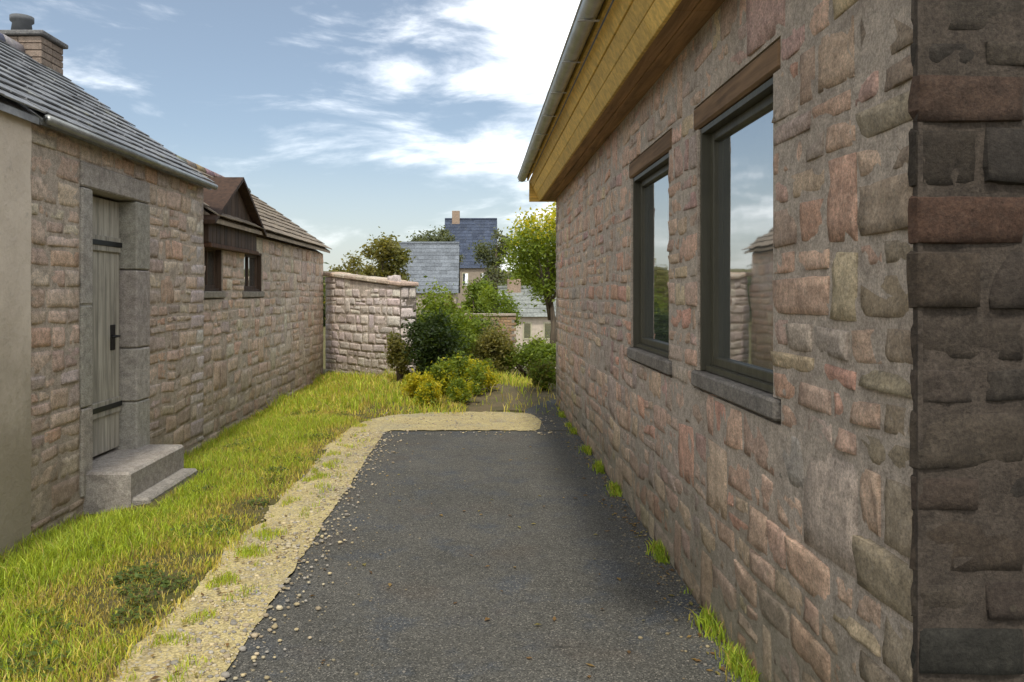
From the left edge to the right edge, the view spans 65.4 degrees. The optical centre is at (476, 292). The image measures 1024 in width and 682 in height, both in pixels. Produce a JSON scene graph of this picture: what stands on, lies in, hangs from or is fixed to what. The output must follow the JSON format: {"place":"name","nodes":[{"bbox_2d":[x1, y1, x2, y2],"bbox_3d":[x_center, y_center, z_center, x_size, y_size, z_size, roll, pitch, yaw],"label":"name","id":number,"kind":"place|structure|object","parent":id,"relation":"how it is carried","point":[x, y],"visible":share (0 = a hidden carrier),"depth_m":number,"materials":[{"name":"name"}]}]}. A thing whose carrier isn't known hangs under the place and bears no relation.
{"place":"outdoors","nodes":[
{"label":"outdoors","id":0,"kind":"place"},
{"bbox_2d":[0,271,560,681],"bbox_3d":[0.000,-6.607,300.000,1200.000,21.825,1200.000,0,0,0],"label":"ground","id":1,"kind":"structure","parent":0,"point":[256,512],"depth_m":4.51,"materials":[{"name":"green plant"}]},
{"bbox_2d":[0,80,45,557],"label":"rendered cottage","id":2,"kind":"structure","parent":1,"relation":"on","point":[16,118],"depth_m":5.22,"materials":[{"name":"beige paint"}]},
{"bbox_2d":[0,13,217,537],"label":"stone cottage","id":3,"kind":"structure","parent":1,"relation":"on","point":[117,317],"depth_m":6.79,"materials":[{"name":"brown stone"}]},
{"bbox_2d":[85,196,121,456],"bbox_3d":[-3.165,0.283,6.699,0.111,2.165,0.777,0,0,0],"label":"door","id":4,"kind":"structure","parent":3,"relation":"in","point":[107,245],"depth_m":6.82,"materials":[{"name":"grey wood"}]},
{"bbox_2d":[0,406,349,681],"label":"clover","id":5,"kind":"object","parent":1,"relation":"on","point":[166,583],"visible":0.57,"depth_m":4.18,"materials":[{"name":"green plant"}]},
{"bbox_2d":[173,154,330,442],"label":"stone cottage","id":6,"kind":"structure","parent":1,"relation":"on","point":[263,302],"depth_m":11.00,"materials":[{"name":"brown stone"}]},
{"bbox_2d":[204,248,225,297],"bbox_3d":[-3.169,-0.246,9.340,0.222,0.623,0.760,0,0,0],"label":"window","id":7,"kind":"structure","parent":6,"relation":"in","point":[212,258],"depth_m":9.52,"materials":[{"name":"brown glass"}]},
{"bbox_2d":[242,253,264,297],"bbox_3d":[-3.169,-0.246,11.000,0.222,0.623,1.020,0,0,0],"label":"window","id":8,"kind":"structure","parent":6,"relation":"in","point":[252,263],"depth_m":11.21,"materials":[{"name":"brown glass"}]},
{"bbox_2d":[323,247,366,319],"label":"tree","id":9,"kind":"object","parent":1,"relation":"on","point":[352,266],"visible":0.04,"depth_m":44.41,"materials":[{"name":"green plant"}]},
{"bbox_2d":[323,272,418,376],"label":"garden wall","id":10,"kind":"structure","parent":1,"relation":"on","point":[365,315],"depth_m":15.08,"materials":[{"name":"stone"}]},
{"bbox_2d":[358,226,419,295],"bbox_3d":[-4.102,0.531,36.066,3.261,7.217,3.194,0,0,0],"label":"tree","id":11,"kind":"object","parent":1,"relation":"on","point":[387,254],"visible":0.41,"depth_m":35.69,"materials":[{"name":"green plant"}]},
{"bbox_2d":[381,331,414,382],"bbox_3d":[-1.269,1.140,13.577,0.567,0.984,0.614,0,0,24],"label":"shrub","id":12,"kind":"object","parent":1,"relation":"on","point":[396,356],"visible":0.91,"depth_m":13.46,"materials":[{"name":"green plant"}]},
{"bbox_2d":[397,368,440,399],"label":"shrub","id":13,"kind":"object","parent":1,"relation":"on","point":[412,380],"visible":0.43,"depth_m":11.53,"materials":[{"name":"yellow plant"}]},
{"bbox_2d":[406,226,439,241],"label":"tree","id":14,"kind":"object","parent":1,"relation":"on","point":[427,238],"visible":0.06,"depth_m":57.70,"materials":[{"name":"green plant"}]},
{"bbox_2d":[323,262,528,325],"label":"woodland","id":15,"kind":"object","parent":1,"relation":"on","point":[324,309],"visible":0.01,"depth_m":98.12,"materials":[{"name":"green plant"}]},
{"bbox_2d":[394,242,459,360],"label":"house","id":16,"kind":"structure","parent":1,"relation":"on","point":[439,262],"depth_m":47.24,"materials":[{"name":"grey tile"}]},
{"bbox_2d":[414,378,442,406],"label":"shrub","id":17,"kind":"object","parent":1,"relation":"on","point":[431,393],"visible":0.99,"depth_m":10.88,"materials":[{"name":"yellow plant"}]},
{"bbox_2d":[395,302,472,379],"bbox_3d":[-0.693,0.890,13.352,1.348,1.483,1.116,0,0,-25],"label":"shrub","id":18,"kind":"object","parent":1,"relation":"on","point":[431,338],"visible":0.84,"depth_m":13.16,"materials":[{"name":"green plant"}]},
{"bbox_2d":[432,225,464,281],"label":"tree","id":19,"kind":"object","parent":1,"relation":"on","point":[443,235],"visible":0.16,"depth_m":49.64,"materials":[{"name":"green plant"}]},
{"bbox_2d":[416,275,483,367],"bbox_3d":[-0.721,0.660,15.646,2.008,1.979,2.107,0,0,0],"label":"shrub","id":20,"kind":"object","parent":1,"relation":"on","point":[427,308],"visible":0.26,"depth_m":15.28,"materials":[{"name":"green plant"}]},
{"bbox_2d":[438,293,471,314],"bbox_3d":[-1.118,2.009,32.803,2.109,3.987,1.962,0,0,0],"label":"tree","id":21,"kind":"object","parent":1,"relation":"on","point":[448,296],"visible":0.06,"depth_m":32.97,"materials":[{"name":"green plant"}]},
{"bbox_2d":[425,350,487,394],"bbox_3d":[-0.301,1.259,12.066,0.993,0.757,1.019,0,0,0],"label":"shrub","id":22,"kind":"object","parent":1,"relation":"on","point":[450,369],"visible":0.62,"depth_m":11.91,"materials":[{"name":"green plant"}]},
{"bbox_2d":[445,211,497,307],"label":"house","id":23,"kind":"structure","parent":1,"relation":"on","point":[466,232],"depth_m":61.40,"materials":[{"name":"blue stone"}]},
{"bbox_2d":[462,273,468,285],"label":"window","id":24,"kind":"structure","parent":23,"relation":"in","point":[465,276],"depth_m":59.96,"materials":[{"name":"white glass"}]},
{"bbox_2d":[460,276,496,312],"bbox_3d":[-0.011,1.662,38.242,2.387,4.950,2.944,0,0,0],"label":"tree","id":25,"kind":"object","parent":1,"relation":"on","point":[474,300],"visible":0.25,"depth_m":37.85,"materials":[{"name":"green plant"}]},
{"bbox_2d":[449,303,509,362],"bbox_3d":[-0.057,0.950,16.575,1.526,1.480,1.873,0,0,0],"label":"shrub","id":26,"kind":"object","parent":1,"relation":"on","point":[477,319],"visible":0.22,"depth_m":16.33,"materials":[{"name":"green plant"}]},
{"bbox_2d":[464,313,515,367],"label":"brick wall","id":27,"kind":"structure","parent":1,"relation":"on","point":[508,321],"depth_m":21.00,"materials":[{"name":"brick"}]},
{"bbox_2d":[468,227,512,312],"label":"tree","id":28,"kind":"object","parent":1,"relation":"on","point":[483,253],"visible":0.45,"depth_m":51.80,"materials":[{"name":"green plant"}]},
{"bbox_2d":[467,322,520,374],"bbox_3d":[0.349,1.098,15.213,1.004,1.074,1.213,0,0,-25],"label":"shrub","id":29,"kind":"object","parent":1,"relation":"on","point":[490,345],"visible":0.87,"depth_m":14.97,"materials":[{"name":"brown plant"}]},
{"bbox_2d":[477,283,526,346],"bbox_3d":[0.699,1.098,23.988,1.612,2.924,1.378,0,0,0],"label":"shrub","id":30,"kind":"object","parent":1,"relation":"on","point":[492,297],"visible":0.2,"depth_m":23.83,"materials":[{"name":"green plant"}]},
{"bbox_2d":[466,381,555,411],"bbox_3d":[0.746,1.602,12.490,2.085,0.087,3.700,0,0,0],"label":"earth patch","id":31,"kind":"object","parent":1,"relation":"on","point":[497,404],"visible":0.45,"depth_m":11.96,"materials":[{"name":"brown soil"}]},
{"bbox_2d":[440,378,482,403],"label":"shrub","id":32,"kind":"object","parent":31,"relation":"on","point":[461,391],"visible":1,"depth_m":11.19,"materials":[{"name":"green plant"}]},
{"bbox_2d":[459,355,500,390],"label":"shrub","id":33,"kind":"object","parent":31,"relation":"on","point":[491,378],"visible":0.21,"depth_m":12.55,"materials":[{"name":"yellow plant"}]},
{"bbox_2d":[524,356,555,390],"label":"shrub","id":34,"kind":"object","parent":31,"relation":"on","point":[544,371],"visible":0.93,"depth_m":13.07,"materials":[{"name":"green plant"}]},
{"bbox_2d":[489,195,555,367],"bbox_3d":[1.721,-0.150,18.951,2.434,4.328,2.649,0,0,39],"label":"tree","id":35,"kind":"object","parent":1,"relation":"on","point":[527,241],"visible":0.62,"depth_m":18.77,"materials":[{"name":"green plant"}]},
{"bbox_2d":[500,251,550,285],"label":"tree","id":36,"kind":"object","parent":1,"relation":"on","point":[524,284],"visible":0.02,"depth_m":43.49,"materials":[{"name":"green plant"}]},
{"bbox_2d":[497,279,555,367],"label":"house","id":37,"kind":"structure","parent":1,"relation":"on","point":[535,319],"depth_m":34.00,"materials":[{"name":"grey stone"}]},
{"bbox_2d":[523,322,531,339],"bbox_3d":[2.171,1.625,33.992,0.395,0.750,0.056,0,0,0],"label":"window","id":38,"kind":"structure","parent":37,"relation":"in","point":[527,327],"depth_m":33.97,"materials":[{"name":"green glass"}]},
{"bbox_2d":[543,322,550,339],"bbox_3d":[3.051,1.625,33.992,0.395,0.750,0.056,0,0,0],"label":"window","id":39,"kind":"structure","parent":37,"relation":"in","point":[546,325],"depth_m":33.97,"materials":[{"name":"green glass"}]},
{"bbox_2d":[497,331,555,376],"bbox_3d":[0.985,1.224,15.444,1.586,0.953,1.312,0,0,0],"label":"shrub","id":40,"kind":"object","parent":1,"relation":"on","point":[535,349],"visible":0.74,"depth_m":15.21,"materials":[{"name":"green plant"}]},
{"bbox_2d":[517,0,1023,681],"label":"stone cottage","id":41,"kind":"structure","parent":1,"relation":"on","point":[789,264],"depth_m":2.72,"materials":[{"name":"brown stone"}]},
{"bbox_2d":[627,129,671,374],"bbox_3d":[1.229,-0.237,5.290,0.222,1.445,1.280,0,0,0],"label":"window","id":42,"kind":"structure","parent":41,"relation":"in","point":[649,172],"depth_m":5.47,"materials":[{"name":"clear glass"}]},
{"bbox_2d":[691,38,780,420],"bbox_3d":[1.229,-0.237,3.580,0.222,1.445,1.180,0,0,0],"label":"window","id":43,"kind":"structure","parent":41,"relation":"in","point":[736,132],"depth_m":3.65,"materials":[{"name":"clear glass"}]},
{"bbox_2d":[0,0,579,270],"label":"sky","id":44,"kind":"structure","parent":0,"point":[349,119],"materials":[{"name":"blue"}]},
{"bbox_2d":[108,411,541,681],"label":"sandy path","id":45,"kind":"structure","parent":0,"point":[168,652],"depth_m":4.62,"materials":[{"name":"beige sand"}]},
{"bbox_2d":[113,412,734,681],"bbox_3d":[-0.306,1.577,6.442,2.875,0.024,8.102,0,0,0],"label":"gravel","id":46,"kind":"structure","parent":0,"point":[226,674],"depth_m":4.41,"materials":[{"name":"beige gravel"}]},
{"bbox_2d":[219,431,741,681],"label":"road","id":47,"kind":"structure","parent":0,"point":[555,550],"depth_m":4.33,"materials":[{"name":"grey asphalt"}]},
{"bbox_2d":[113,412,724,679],"bbox_3d":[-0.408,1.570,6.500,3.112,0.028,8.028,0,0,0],"label":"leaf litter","id":48,"kind":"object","parent":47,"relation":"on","point":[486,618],"visible":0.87,"depth_m":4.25,"materials":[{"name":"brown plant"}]},
{"bbox_2d":[553,404,761,681],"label":"wall foot weeds","id":49,"kind":"object","parent":47,"relation":"on","point":[733,658],"depth_m":3.69,"materials":[{"name":"green plant"}]},
{"bbox_2d":[525,399,572,430],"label":"tarmac path","id":50,"kind":"structure","parent":0,"point":[559,424],"depth_m":10.17,"materials":[{"name":"grey asphalt"}]}
]}

